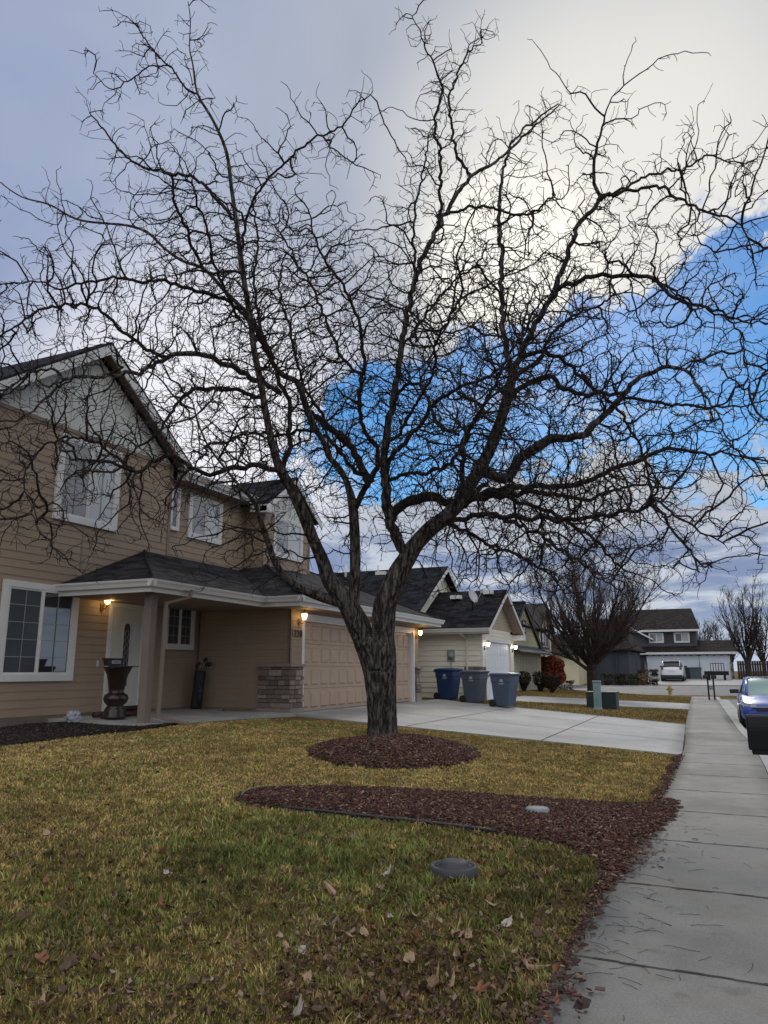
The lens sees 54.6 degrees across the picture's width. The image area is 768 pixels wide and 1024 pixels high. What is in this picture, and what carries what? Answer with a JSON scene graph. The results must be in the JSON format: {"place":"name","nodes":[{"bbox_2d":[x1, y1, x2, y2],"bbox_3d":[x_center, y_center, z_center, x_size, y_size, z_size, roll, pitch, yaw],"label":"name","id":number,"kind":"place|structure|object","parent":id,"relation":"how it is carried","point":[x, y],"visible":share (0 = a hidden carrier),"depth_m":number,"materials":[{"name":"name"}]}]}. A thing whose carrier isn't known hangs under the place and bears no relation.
{"place":"outdoors","nodes":[
{"label":"outdoors","id":0,"kind":"place"},
{"bbox_2d":[0,671,759,1023],"bbox_3d":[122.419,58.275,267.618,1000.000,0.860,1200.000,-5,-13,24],"label":"ground","id":1,"kind":"structure","parent":0,"point":[174,981],"depth_m":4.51,"materials":[{"name":"plant"}]},
{"bbox_2d":[14,907,36,921],"bbox_3d":[-1.964,2.191,4.064,0.056,0.021,0.124,25,42,33],"label":"fallen leaf","id":2,"kind":"object","parent":1,"relation":"on","point":[19,915],"visible":1,"depth_m":4.06,"materials":[{"name":"brown plant"}]},
{"bbox_2d":[30,992,44,1005],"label":"fallen leaf","id":3,"kind":"object","parent":1,"relation":"on","point":[40,1001],"visible":1,"depth_m":3.09,"materials":[{"name":"beige plant"}]},
{"bbox_2d":[35,949,54,963],"bbox_3d":[-1.626,2.112,3.534,0.060,0.046,0.134,-1,-12,6],"label":"fallen leaf","id":4,"kind":"object","parent":1,"relation":"on","point":[39,957],"visible":1,"depth_m":3.54,"materials":[{"name":"brown plant"}]},
{"bbox_2d":[58,981,67,991],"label":"fallen leaf","id":5,"kind":"object","parent":1,"relation":"on","point":[63,988],"visible":1,"depth_m":3.25,"materials":[{"name":"brown plant"}]},
{"bbox_2d":[55,955,71,975],"bbox_3d":[-1.478,2.092,3.433,0.052,0.040,0.114,-2,-4,2],"label":"fallen leaf","id":6,"kind":"object","parent":1,"relation":"on","point":[67,961],"visible":1,"depth_m":3.46,"materials":[{"name":"brown plant"}]},
{"bbox_2d":[64,948,78,965],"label":"fallen leaf","id":7,"kind":"object","parent":1,"relation":"on","point":[72,956],"visible":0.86,"depth_m":3.55,"materials":[{"name":"brown plant"}]},
{"bbox_2d":[6,724,177,745],"bbox_3d":[-5.742,3.720,12.582,2.460,0.198,4.500,-5,-13,24],"label":"edging","id":8,"kind":"object","parent":1,"relation":"on","point":[99,734],"visible":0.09,"depth_m":12.64,"materials":[{"name":"black plastic"}]},
{"bbox_2d":[0,721,188,746],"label":"house mulch chips","id":9,"kind":"object","parent":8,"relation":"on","point":[24,733],"visible":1,"depth_m":12.71,"materials":[{"name":"brown wood"}]},
{"bbox_2d":[64,710,81,721],"bbox_3d":[-5.765,3.812,13.813,0.228,0.271,0.335,-5,-13,24],"label":"plastic bag","id":10,"kind":"object","parent":9,"relation":"on","point":[73,716],"visible":0.83,"depth_m":13.73,"materials":[{"name":"white plastic"}]},
{"bbox_2d":[187,974,198,984],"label":"fallen leaf","id":11,"kind":"object","parent":1,"relation":"on","point":[192,980],"visible":1,"depth_m":3.38,"materials":[{"name":"brown plant"}]},
{"bbox_2d":[0,342,444,727],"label":"two storey house","id":12,"kind":"structure","parent":1,"relation":"on","point":[62,635],"depth_m":16.24,"materials":[{"name":"beige"}]},
{"bbox_2d":[0,579,79,681],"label":"window","id":13,"kind":"structure","parent":12,"relation":"in","point":[38,626],"depth_m":14.01,"materials":[{"name":"white paint"}]},
{"bbox_2d":[52,432,122,532],"bbox_3d":[-6.150,-0.588,15.535,0.070,1.780,1.700,-5,-13,24],"label":"window","id":14,"kind":"structure","parent":12,"relation":"in","point":[85,515],"depth_m":15.46,"materials":[{"name":"white glass"}]},
{"bbox_2d":[100,600,109,610],"bbox_3d":[-5.811,1.871,15.562,0.225,0.380,0.143,-5,-13,24],"label":"wall lantern","id":15,"kind":"object","parent":12,"relation":"attached to","point":[107,602],"depth_m":15.54,"materials":[{"name":"white metal"}]},
{"bbox_2d":[92,705,137,718],"bbox_3d":[-5.246,3.987,14.875,0.279,0.214,1.304,-5,-13,24],"label":"stacked timber","id":16,"kind":"object","parent":12,"relation":"on","point":[131,710],"visible":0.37,"depth_m":14.93,"materials":[{"name":"brown wood"}]},
{"bbox_2d":[103,666,139,718],"bbox_3d":[-5.097,3.478,14.373,0.670,0.983,0.610,-5,-13,24],"label":"planter urn","id":17,"kind":"object","parent":12,"relation":"on","point":[115,698],"visible":1,"depth_m":14.23,"materials":[{"name":"ceramic"}]},
{"bbox_2d":[102,658,124,665],"bbox_3d":[-5.227,2.896,14.360,0.154,0.145,0.440,-5,-13,24],"label":"planter box","id":18,"kind":"object","parent":17,"relation":"on","point":[112,661],"visible":1,"depth_m":14.27,"materials":[{"name":"black plastic"}]},
{"bbox_2d":[106,607,142,706],"bbox_3d":[-5.588,3.188,16.030,0.051,2.200,0.900,-5,-13,24],"label":"front door","id":19,"kind":"structure","parent":12,"relation":"in","point":[127,623],"depth_m":16.14,"materials":[{"name":"white wood"}]},
{"bbox_2d":[170,487,180,531],"bbox_3d":[-5.071,-0.074,18.045,0.070,1.060,0.340,-5,-13,24],"label":"window","id":20,"kind":"structure","parent":12,"relation":"in","point":[175,525],"depth_m":18.05,"materials":[{"name":"white glass"}]},
{"bbox_2d":[165,608,195,649],"bbox_3d":[-4.873,2.736,17.749,0.070,1.080,1.080,-5,-13,24],"label":"window","id":21,"kind":"structure","parent":12,"relation":"in","point":[180,631],"depth_m":17.75,"materials":[{"name":"white paint"}]},
{"bbox_2d":[190,658,211,708],"bbox_3d":[-4.391,4.091,17.776,0.362,1.208,0.437,-5,-13,24],"label":"golf bag","id":22,"kind":"object","parent":12,"relation":"on","point":[198,689],"visible":0.98,"depth_m":17.67,"materials":[{"name":"black fabric"}]},
{"bbox_2d":[186,493,222,544],"bbox_3d":[-4.579,0.204,19.111,0.070,1.120,1.370,-5,-13,24],"label":"window","id":23,"kind":"structure","parent":12,"relation":"in","point":[192,510],"depth_m":19.03,"materials":[{"name":"white glass"}]},
{"bbox_2d":[272,514,302,562],"bbox_3d":[-2.764,0.791,21.533,0.070,1.180,1.600,-5,-13,24],"label":"window","id":24,"kind":"structure","parent":12,"relation":"in","point":[296,546],"depth_m":21.53,"materials":[{"name":"white glass"}]},
{"bbox_2d":[298,609,307,625],"bbox_3d":[-1.933,2.516,17.773,0.225,0.380,0.143,-5,-13,24],"label":"wall lantern","id":25,"kind":"object","parent":12,"relation":"attached to","point":[304,615],"depth_m":17.74,"materials":[{"name":"white glass"}]},
{"bbox_2d":[303,622,407,710],"bbox_3d":[-0.632,4.366,21.012,0.072,2.142,6.930,-5,-13,24],"label":"garage door","id":26,"kind":"structure","parent":12,"relation":"in","point":[322,661],"depth_m":19.58,"materials":[{"name":"beige metal"}]},
{"bbox_2d":[0,749,591,1023],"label":"leaf litter","id":27,"kind":"object","parent":1,"relation":"on","point":[382,997],"visible":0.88,"depth_m":3.78,"materials":[{"name":"plant"}]},
{"bbox_2d":[182,917,197,924],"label":"fallen leaf","id":28,"kind":"object","parent":27,"relation":"on","point":[186,920],"visible":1,"depth_m":4.11,"materials":[{"name":"brown plant"}]},
{"bbox_2d":[287,988,295,1001],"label":"fallen leaf","id":29,"kind":"object","parent":27,"relation":"on","point":[289,997],"visible":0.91,"depth_m":3.28,"materials":[{"name":"brown plant"}]},
{"bbox_2d":[303,969,311,982],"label":"fallen leaf","id":30,"kind":"object","parent":27,"relation":"on","point":[308,974],"visible":0.92,"depth_m":3.49,"materials":[{"name":"beige plant"}]},
{"bbox_2d":[305,1002,329,1010],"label":"fallen leaf","id":31,"kind":"object","parent":27,"relation":"on","point":[317,1008],"visible":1,"depth_m":3.19,"materials":[{"name":"brown plant"}]},
{"bbox_2d":[400,986,406,997],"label":"fallen leaf","id":32,"kind":"object","parent":27,"relation":"on","point":[403,990],"visible":1,"depth_m":3.39,"materials":[{"name":"brown plant"}]},
{"bbox_2d":[426,974,438,988],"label":"fallen leaf","id":33,"kind":"object","parent":27,"relation":"on","point":[433,980],"visible":0.84,"depth_m":3.47,"materials":[{"name":"beige plant"}]},
{"bbox_2d":[531,925,542,938],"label":"fallen leaf","id":34,"kind":"object","parent":27,"relation":"on","point":[535,930],"visible":0.98,"depth_m":4.21,"materials":[{"name":"brown plant"}]},
{"bbox_2d":[289,995,303,1016],"bbox_3d":[-0.386,2.104,3.153,0.118,0.067,0.051,-43,-57,12],"label":"fallen leaf","id":35,"kind":"object","parent":1,"relation":"on","point":[297,1009],"visible":0.97,"depth_m":3.14,"materials":[{"name":"grey plant"}]},
{"bbox_2d":[297,942,308,953],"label":"fallen leaf","id":36,"kind":"object","parent":1,"relation":"on","point":[301,948],"visible":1,"depth_m":3.81,"materials":[{"name":"white plant"}]},
{"bbox_2d":[324,881,337,897],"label":"fallen leaf","id":37,"kind":"object","parent":1,"relation":"on","point":[330,888],"visible":0.98,"depth_m":4.72,"materials":[{"name":"beige plant"}]},
{"bbox_2d":[360,925,368,938],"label":"fallen leaf","id":38,"kind":"object","parent":1,"relation":"on","point":[363,930],"visible":0.98,"depth_m":4.09,"materials":[{"name":"beige plant"}]},
{"bbox_2d":[280,805,495,833],"bbox_3d":[0.003,2.865,6.887,2.062,0.209,0.082,-3,-12,14],"label":"lawn edging","id":39,"kind":"object","parent":1,"relation":"on","point":[352,815],"visible":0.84,"depth_m":6.88,"materials":[{"name":"black plastic"}]},
{"bbox_2d":[305,732,480,769],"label":"tree mulch","id":40,"kind":"object","parent":1,"relation":"on","point":[408,768],"visible":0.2,"depth_m":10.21,"materials":[{"name":"brown wood"}]},
{"bbox_2d":[0,0,767,734],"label":"bare tree","id":41,"kind":"object","parent":40,"relation":"on","point":[374,642],"visible":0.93,"depth_m":12.66,"materials":[{"name":"brown plant"}]},
{"bbox_2d":[403,950,414,967],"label":"fallen leaf","id":42,"kind":"object","parent":1,"relation":"on","point":[409,955],"visible":0.99,"depth_m":3.76,"materials":[{"name":"beige plant"}]},
{"bbox_2d":[418,978,427,990],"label":"fallen leaf","id":43,"kind":"object","parent":1,"relation":"on","point":[421,985],"visible":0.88,"depth_m":3.46,"materials":[{"name":"brown plant"}]},
{"bbox_2d":[334,565,525,700],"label":"cream house","id":44,"kind":"structure","parent":1,"relation":"on","point":[462,635],"depth_m":28.26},
{"bbox_2d":[469,590,483,609],"bbox_3d":[3.517,3.380,28.087,0.605,0.945,0.507,-5,-13,24],"label":"satellite dish","id":45,"kind":"object","parent":44,"relation":"attached to","point":[473,596],"visible":0.99,"depth_m":28.23,"materials":[{"name":"grey metal"}]},
{"bbox_2d":[486,642,508,699],"bbox_3d":[4.385,6.143,28.829,0.050,2.110,3.500,-5,-13,24],"label":"garage door","id":46,"kind":"structure","parent":44,"relation":"in","point":[497,654],"depth_m":28.73,"materials":[{"name":"white metal"}]},
{"bbox_2d":[239,785,638,805],"bbox_3d":[0.714,3.134,8.108,4.489,0.330,0.768,2,-12,-7],"label":"lawn edging","id":47,"kind":"object","parent":1,"relation":"on","point":[243,792],"visible":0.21,"depth_m":8.01,"materials":[{"name":"black plastic"}]},
{"bbox_2d":[446,971,454,987],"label":"fallen leaf","id":48,"kind":"object","parent":1,"relation":"on","point":[450,984],"visible":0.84,"depth_m":3.50,"materials":[{"name":"beige plant"}]},
{"bbox_2d":[429,858,477,882],"bbox_3d":[0.500,2.584,5.350,0.360,0.150,0.360,-5,-13,24],"label":"valve cover","id":49,"kind":"object","parent":1,"relation":"on","point":[447,868],"visible":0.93,"depth_m":5.26,"materials":[{"name":"grey plastic"}]},
{"bbox_2d":[232,784,683,1018],"bbox_3d":[0.277,2.820,6.627,4.200,0.298,6.120,-5,-13,24],"label":"mulch bed","id":50,"kind":"object","parent":1,"relation":"on","point":[586,1002],"visible":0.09,"depth_m":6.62,"materials":[{"name":"brown wood"}]},
{"bbox_2d":[525,806,549,813],"bbox_3d":[1.542,3.031,7.478,0.240,0.122,0.240,-5,-13,24],"label":"drain cover","id":51,"kind":"object","parent":50,"relation":"on","point":[538,809],"visible":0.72,"depth_m":7.43,"materials":[{"name":"grey concrete"}]},
{"bbox_2d":[469,980,490,994],"bbox_3d":[0.449,2.214,3.458,0.110,0.061,0.038,-1,-52,-34],"label":"fallen leaf","id":52,"kind":"object","parent":1,"relation":"on","point":[479,987],"visible":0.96,"depth_m":3.47,"materials":[{"name":"brown plant"}]},
{"bbox_2d":[496,974,504,989],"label":"fallen leaf","id":53,"kind":"object","parent":1,"relation":"on","point":[499,979],"visible":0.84,"depth_m":3.54,"materials":[{"name":"brown plant"}]},
{"bbox_2d":[496,915,512,926],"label":"fallen leaf","id":54,"kind":"object","parent":1,"relation":"on","point":[508,921],"visible":1,"depth_m":4.36,"materials":[{"name":"white plant"}]},
{"bbox_2d":[519,671,531,690],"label":"clipped bush","id":55,"kind":"object","parent":1,"relation":"on","point":[525,684],"visible":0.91,"depth_m":37.37,"materials":[{"name":"green plant"}]},
{"bbox_2d":[518,955,548,969],"bbox_3d":[0.759,2.282,3.785,0.168,0.073,0.059,2,-12,-10],"label":"fallen leaf","id":56,"kind":"object","parent":1,"relation":"on","point":[525,962],"visible":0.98,"depth_m":3.77,"materials":[{"name":"beige plant"}]},
{"bbox_2d":[512,601,556,690],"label":"yellow house","id":57,"kind":"structure","parent":1,"relation":"on","point":[527,655],"depth_m":40.25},
{"bbox_2d":[516,656,538,690],"bbox_3d":[7.678,8.580,39.460,0.061,1.750,4.800,-5,-13,24],"label":"garage door","id":58,"kind":"structure","parent":57,"relation":"in","point":[528,664],"depth_m":39.44,"materials":[{"name":"beige metal"}]},
{"bbox_2d":[541,628,549,648],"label":"window","id":59,"kind":"structure","parent":57,"relation":"in","point":[543,637],"depth_m":44.05,"materials":[{"name":"white glass"}]},
{"bbox_2d":[528,918,543,926],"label":"fallen leaf","id":60,"kind":"object","parent":1,"relation":"on","point":[536,921],"visible":0.93,"depth_m":4.38,"materials":[{"name":"brown plant"}]},
{"bbox_2d":[531,671,546,691],"bbox_3d":[7.926,8.589,37.636,0.777,1.152,0.748,6,-14,-28],"label":"clipped bush","id":61,"kind":"object","parent":1,"relation":"on","point":[539,683],"visible":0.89,"depth_m":37.53,"materials":[{"name":"green plant"}]},
{"bbox_2d":[542,674,560,692],"bbox_3d":[8.312,8.552,36.865,0.936,1.091,0.773,0,-12,-2],"label":"clipped bush","id":62,"kind":"object","parent":1,"relation":"on","point":[551,684],"visible":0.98,"depth_m":36.79,"materials":[{"name":"green plant"}]},
{"bbox_2d":[541,654,566,687],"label":"red bush","id":63,"kind":"object","parent":1,"relation":"on","point":[553,664],"visible":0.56,"depth_m":42.28,"materials":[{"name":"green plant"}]},
{"bbox_2d":[557,680,574,689],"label":"hedge","id":64,"kind":"object","parent":1,"relation":"on","point":[569,682],"visible":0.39,"depth_m":45.18,"materials":[{"name":"green plant"}]},
{"bbox_2d":[551,634,586,684],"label":"brown roof house","id":65,"kind":"structure","parent":1,"relation":"on","point":[575,672],"depth_m":59.06,"materials":[{"name":"yellow"}]},
{"bbox_2d":[495,516,678,690],"bbox_3d":[10.204,4.871,37.481,8.796,8.742,8.489,-1,-12,3],"label":"ornamental tree","id":66,"kind":"object","parent":1,"relation":"on","point":[597,635],"visible":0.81,"depth_m":36.91,"materials":[{"name":"brown plant"}]},
{"bbox_2d":[592,681,602,709],"bbox_3d":[7.299,6.300,25.448,0.280,1.035,0.230,-5,-13,24],"label":"marker post","id":67,"kind":"object","parent":1,"relation":"on","point":[597,695],"visible":0.77,"depth_m":25.37,"materials":[{"name":"plastic"}]},
{"bbox_2d":[585,691,618,709],"bbox_3d":[7.743,6.688,26.339,1.080,0.650,0.760,-5,-13,24],"label":"utility cabinet","id":68,"kind":"object","parent":1,"relation":"on","point":[610,699],"visible":0.74,"depth_m":25.98,"materials":[{"name":"green metal"}]},
{"bbox_2d":[580,619,645,682],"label":"blue grey house","id":69,"kind":"structure","parent":1,"relation":"on","point":[628,661],"depth_m":62.54,"materials":[{"name":"wood"}]},
{"bbox_2d":[601,673,627,684],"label":"shrub","id":70,"kind":"object","parent":1,"relation":"on","point":[607,676],"visible":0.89,"depth_m":58.01,"materials":[{"name":"green plant"}]},
{"bbox_2d":[613,673,637,684],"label":"shrub","id":71,"kind":"object","parent":1,"relation":"on","point":[633,676],"visible":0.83,"depth_m":57.56,"materials":[{"name":"green plant"}]},
{"bbox_2d":[626,673,648,684],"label":"shrub","id":72,"kind":"object","parent":1,"relation":"on","point":[645,677],"visible":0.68,"depth_m":57.67,"materials":[{"name":"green plant"}]},
{"bbox_2d":[636,669,658,684],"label":"shrub","id":73,"kind":"object","parent":1,"relation":"on","point":[655,674],"visible":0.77,"depth_m":58.02,"materials":[{"name":"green plant"}]},
{"bbox_2d":[645,753,683,801],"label":"walk edge mulch","id":74,"kind":"object","parent":1,"relation":"on","point":[674,774],"visible":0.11,"depth_m":10.80,"materials":[{"name":"brown wood"}]},
{"bbox_2d":[618,608,737,678],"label":"house","id":75,"kind":"structure","parent":1,"relation":"on","point":[673,636],"depth_m":72.31,"materials":[{"name":"wood"}]},
{"bbox_2d":[648,633,663,642],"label":"window","id":76,"kind":"structure","parent":75,"relation":"in","point":[658,637],"depth_m":73.37,"materials":[{"name":"white paint"}]},
{"bbox_2d":[646,655,698,678],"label":"garage door","id":77,"kind":"structure","parent":75,"relation":"in","point":[653,662],"depth_m":71.77,"materials":[{"name":"white metal"}]},
{"bbox_2d":[674,632,689,642],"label":"window","id":78,"kind":"structure","parent":75,"relation":"in","point":[679,637],"depth_m":72.45,"materials":[{"name":"white paint"}]},
{"bbox_2d":[699,655,731,678],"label":"garage door","id":79,"kind":"structure","parent":75,"relation":"in","point":[704,660],"depth_m":69.98,"materials":[{"name":"white metal"}]},
{"bbox_2d":[696,617,723,639],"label":"distant tree","id":80,"kind":"object","parent":1,"relation":"on","point":[710,635],"visible":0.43,"depth_m":86.34,"materials":[{"name":"brown plant"}]},
{"bbox_2d":[708,606,741,662],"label":"distant tree","id":81,"kind":"object","parent":1,"relation":"on","point":[732,655],"visible":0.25,"depth_m":99.01,"materials":[{"name":"brown plant"}]},
{"bbox_2d":[721,699,746,729],"bbox_3d":[9.749,5.882,19.774,0.772,0.060,49.520,-5,-13,22],"label":"gutter","id":82,"kind":"object","parent":1,"relation":"on","point":[732,708],"visible":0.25,"depth_m":32.91,"materials":[{"name":"concrete"}]},
{"bbox_2d":[711,570,767,676],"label":"street tree","id":83,"kind":"object","parent":1,"relation":"on","point":[748,646],"visible":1,"depth_m":61.98,"materials":[{"name":"brown plant"}]},
{"bbox_2d":[716,697,767,773],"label":"kerb","id":84,"kind":"structure","parent":1,"relation":"on","point":[742,730],"depth_m":19.96,"materials":[{"name":"concrete"}]},
{"bbox_2d":[737,607,767,672],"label":"distant tree","id":85,"kind":"object","parent":1,"relation":"on","point":[761,654],"visible":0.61,"depth_m":73.79,"materials":[{"name":"brown plant"}]},
{"bbox_2d":[737,661,767,678],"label":"wood fence","id":86,"kind":"object","parent":1,"relation":"on","point":[759,664],"visible":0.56,"depth_m":67.76,"materials":[{"name":"brown wood"}]},
{"bbox_2d":[0,0,767,670],"label":"sky","id":87,"kind":"structure","parent":0,"point":[255,46],"materials":[{"name":"blue"}]},
{"bbox_2d":[296,699,684,754],"bbox_3d":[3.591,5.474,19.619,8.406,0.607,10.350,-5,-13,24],"label":"driveway","id":88,"kind":"structure","parent":0,"point":[519,727],"depth_m":17.57,"materials":[{"name":"concrete"}]},
{"bbox_2d":[433,668,462,698],"bbox_3d":[2.248,6.041,26.193,0.923,1.089,0.690,-9,-15,35],"label":"wheeled bin","id":89,"kind":"object","parent":88,"relation":"on","point":[448,681],"visible":0.96,"depth_m":25.97,"materials":[{"name":"blue plastic"}]},
{"bbox_2d":[459,670,489,701],"bbox_3d":[3.056,5.907,25.237,0.923,1.089,0.690,-9,-15,35],"label":"wheeled bin","id":90,"kind":"object","parent":88,"relation":"on","point":[474,682],"visible":1,"depth_m":25.01,"materials":[{"name":"plastic"}]},
{"bbox_2d":[487,672,520,706],"bbox_3d":[3.848,5.682,23.803,0.923,1.089,0.690,-9,-15,35],"label":"wheeled bin","id":91,"kind":"object","parent":88,"relation":"on","point":[504,687],"visible":0.98,"depth_m":23.58,"materials":[{"name":"blue plastic"}]},
{"bbox_2d":[516,696,689,709],"bbox_3d":[8.958,7.828,30.451,11.353,0.512,4.532,3,-12,-13],"label":"driveway next door","id":92,"kind":"structure","parent":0,"point":[639,704],"depth_m":30.32,"materials":[{"name":"concrete"}]},
{"bbox_2d":[557,685,740,695],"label":"cross road","id":93,"kind":"structure","parent":0,"point":[677,690],"depth_m":51.19,"materials":[{"name":"grey asphalt"}]},
{"bbox_2d":[535,696,767,1023],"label":"sidewalk","id":94,"kind":"structure","parent":0,"point":[735,946],"depth_m":4.62,"materials":[{"name":"concrete"}]},
{"bbox_2d":[526,724,716,1023],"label":"walk debris","id":95,"kind":"object","parent":94,"relation":"on","point":[542,1000],"visible":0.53,"depth_m":3.99,"materials":[{"name":"brown plant"}]},
{"bbox_2d":[581,820,752,1020],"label":"twig litter","id":96,"kind":"object","parent":94,"relation":"on","point":[643,924],"visible":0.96,"depth_m":4.37,"materials":[{"name":"brown plant"}]},
{"bbox_2d":[703,675,712,699],"bbox_3d":[16.620,8.983,38.088,0.480,1.230,0.180,-5,-13,24],"label":"mailbox","id":97,"kind":"object","parent":94,"relation":"on","point":[706,677],"visible":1,"depth_m":38.09,"materials":[{"name":"black metal"}]},
{"bbox_2d":[709,675,715,699],"bbox_3d":[16.796,8.967,38.011,0.420,1.230,0.180,-5,-13,24],"label":"mailbox","id":98,"kind":"object","parent":94,"relation":"on","point":[713,677],"visible":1,"depth_m":37.98,"materials":[{"name":"black metal"}]},
{"bbox_2d":[746,714,767,754],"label":"mailbox","id":99,"kind":"object","parent":94,"relation":"on","point":[757,730],"visible":1,"depth_m":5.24,"materials":[{"name":"black plastic"}]},
{"bbox_2d":[612,679,742,685],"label":"driveway across","id":100,"kind":"object","parent":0,"point":[718,682],"visible":0.53,"depth_m":60.00,"materials":[{"name":"concrete"}]},
{"bbox_2d":[660,661,686,680],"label":"parked car","id":101,"kind":"object","parent":100,"relation":"on","point":[672,669],"visible":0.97,"depth_m":62.44,"materials":[{"name":"white metal"}]},
{"bbox_2d":[689,667,695,678],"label":"wheeled bin","id":102,"kind":"object","parent":100,"relation":"on","point":[692,673],"visible":0.97,"depth_m":68.95,"materials":[{"name":"black plastic"}]},
{"bbox_2d":[694,667,701,678],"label":"wheeled bin","id":103,"kind":"object","parent":100,"relation":"on","point":[698,672],"visible":0.97,"depth_m":68.77,"materials":[{"name":"black plastic"}]},
{"bbox_2d":[704,663,728,679],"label":"utility trailer","id":104,"kind":"object","parent":100,"relation":"on","point":[724,673],"visible":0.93,"depth_m":64.57,"materials":[{"name":"black metal"}]},
{"bbox_2d":[727,699,736,707],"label":"road","id":105,"kind":"structure","parent":0,"point":[733,702],"depth_m":39.62,"materials":[{"name":"grey asphalt"}]},
{"bbox_2d":[729,676,767,727],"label":"parked car","id":106,"kind":"object","parent":105,"relation":"on","point":[752,695],"visible":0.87,"depth_m":21.66,"materials":[{"name":"blue metal"}]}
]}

